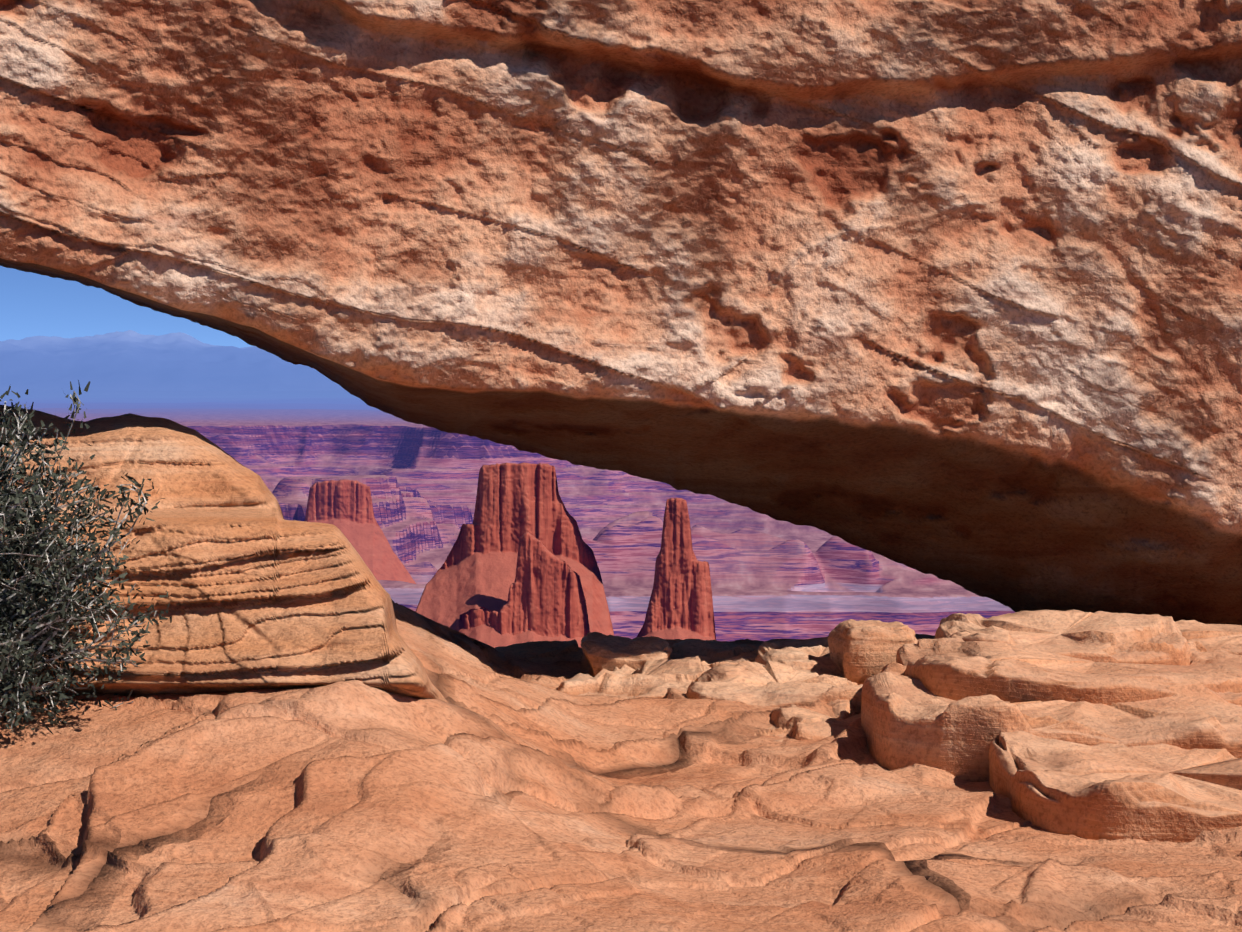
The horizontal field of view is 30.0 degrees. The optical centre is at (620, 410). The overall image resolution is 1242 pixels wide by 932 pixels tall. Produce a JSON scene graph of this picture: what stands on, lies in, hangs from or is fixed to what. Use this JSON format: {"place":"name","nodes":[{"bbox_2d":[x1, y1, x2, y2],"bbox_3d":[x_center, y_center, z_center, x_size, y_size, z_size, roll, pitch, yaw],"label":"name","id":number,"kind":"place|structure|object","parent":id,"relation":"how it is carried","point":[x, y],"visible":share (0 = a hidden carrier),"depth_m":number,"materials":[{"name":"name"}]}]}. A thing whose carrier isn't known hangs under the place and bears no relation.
{"place":"outdoors","nodes":[
{"label":"outdoors","id":0,"kind":"place"},
{"bbox_2d":[0,266,251,347],"label":"sky","id":1,"kind":"structure","parent":0,"point":[31,304],"materials":[{"name":"blue"}]},
{"bbox_2d":[0,330,1014,641],"bbox_3d":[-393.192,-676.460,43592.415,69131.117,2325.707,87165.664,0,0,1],"label":"canyon ground","id":2,"kind":"structure","parent":0,"point":[288,434],"depth_m":6603.29,"materials":[{"name":"purple stone"}]},
{"bbox_2d":[304,479,415,583],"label":"rock butte","id":3,"kind":"structure","parent":2,"relation":"on","point":[345,506],"depth_m":4754.88,"materials":[{"name":"red stone"}]},
{"bbox_2d":[415,463,613,647],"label":"butte","id":4,"kind":"object","parent":2,"relation":"on","point":[520,565],"visible":0.58,"depth_m":2471.43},
{"bbox_2d":[637,498,715,639],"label":"rock spire","id":5,"kind":"structure","parent":2,"relation":"on","point":[680,605],"depth_m":2605.41,"materials":[{"name":"red stone"}]},
{"bbox_2d":[0,599,1241,931],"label":"rocky ground","id":6,"kind":"structure","parent":0,"point":[498,791],"depth_m":8.33,"materials":[{"name":"orange stone"}]},
{"bbox_2d":[0,380,171,733],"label":"blackbrush shrub","id":7,"kind":"object","parent":6,"relation":"on","point":[30,583],"visible":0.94,"depth_m":9.25,"materials":[{"name":"green plant"}]},
{"bbox_2d":[0,405,447,702],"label":"rock dome","id":8,"kind":"structure","parent":6,"relation":"on","point":[263,593],"depth_m":9.90,"materials":[{"name":"brown stone"}]},
{"bbox_2d":[495,639,582,663],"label":"rim block","id":9,"kind":"structure","parent":6,"relation":"on","point":[546,652],"depth_m":14.95,"materials":[{"name":"brown stone"}]},
{"bbox_2d":[0,0,1241,624],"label":"rock arch","id":10,"kind":"structure","parent":6,"relation":"on","point":[950,290],"depth_m":12.45,"materials":[{"name":"brown stone"}]},
{"bbox_2d":[581,632,672,676],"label":"rim block","id":11,"kind":"structure","parent":6,"relation":"on","point":[601,651],"depth_m":13.63,"materials":[{"name":"brown stone"}]},
{"bbox_2d":[558,656,710,698],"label":"rim block","id":12,"kind":"structure","parent":6,"relation":"on","point":[653,679],"depth_m":12.82,"materials":[{"name":"beige stone"}]},
{"bbox_2d":[669,639,780,663],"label":"rim block","id":13,"kind":"structure","parent":6,"relation":"on","point":[710,651],"depth_m":14.13,"materials":[{"name":"brown stone"}]},
{"bbox_2d":[686,661,862,712],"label":"rim block","id":14,"kind":"structure","parent":6,"relation":"on","point":[774,683],"depth_m":12.39,"materials":[{"name":"stone"}]},
{"bbox_2d":[755,637,843,677],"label":"rim block","id":15,"kind":"structure","parent":6,"relation":"on","point":[811,654],"depth_m":13.58,"materials":[{"name":"beige stone"}]},
{"bbox_2d":[754,699,860,741],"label":"rim block","id":16,"kind":"structure","parent":6,"relation":"on","point":[798,723],"depth_m":11.51,"materials":[{"name":"stone"}]},
{"bbox_2d":[827,619,917,684],"bbox_3d":[1.451,1.419,13.239,0.518,0.419,0.713,0,0,1],"label":"boulder","id":17,"kind":"object","parent":6,"relation":"on","point":[860,651],"visible":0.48,"depth_m":12.93,"materials":[{"name":"brown stone"}]},
{"bbox_2d":[861,662,1241,781],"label":"rim slab","id":18,"kind":"structure","parent":6,"relation":"on","point":[906,721],"depth_m":10.39,"materials":[{"name":"stone"}]},
{"bbox_2d":[896,637,1241,705],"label":"rim slab","id":19,"kind":"structure","parent":6,"relation":"on","point":[956,669],"depth_m":11.07,"materials":[{"name":"stone"}]},
{"bbox_2d":[935,609,1190,665],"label":"rim slab","id":20,"kind":"structure","parent":19,"relation":"on","point":[1101,636],"depth_m":12.12,"materials":[{"name":"brown stone"}]},
{"bbox_2d":[989,731,1241,842],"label":"rim slab","id":21,"kind":"structure","parent":6,"relation":"on","point":[1158,792],"depth_m":9.35,"materials":[{"name":"orange stone"}]},
{"bbox_2d":[1176,620,1241,654],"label":"rim slab","id":22,"kind":"structure","parent":6,"relation":"on","point":[1212,637],"depth_m":13.23,"materials":[{"name":"brown stone"}]}
]}

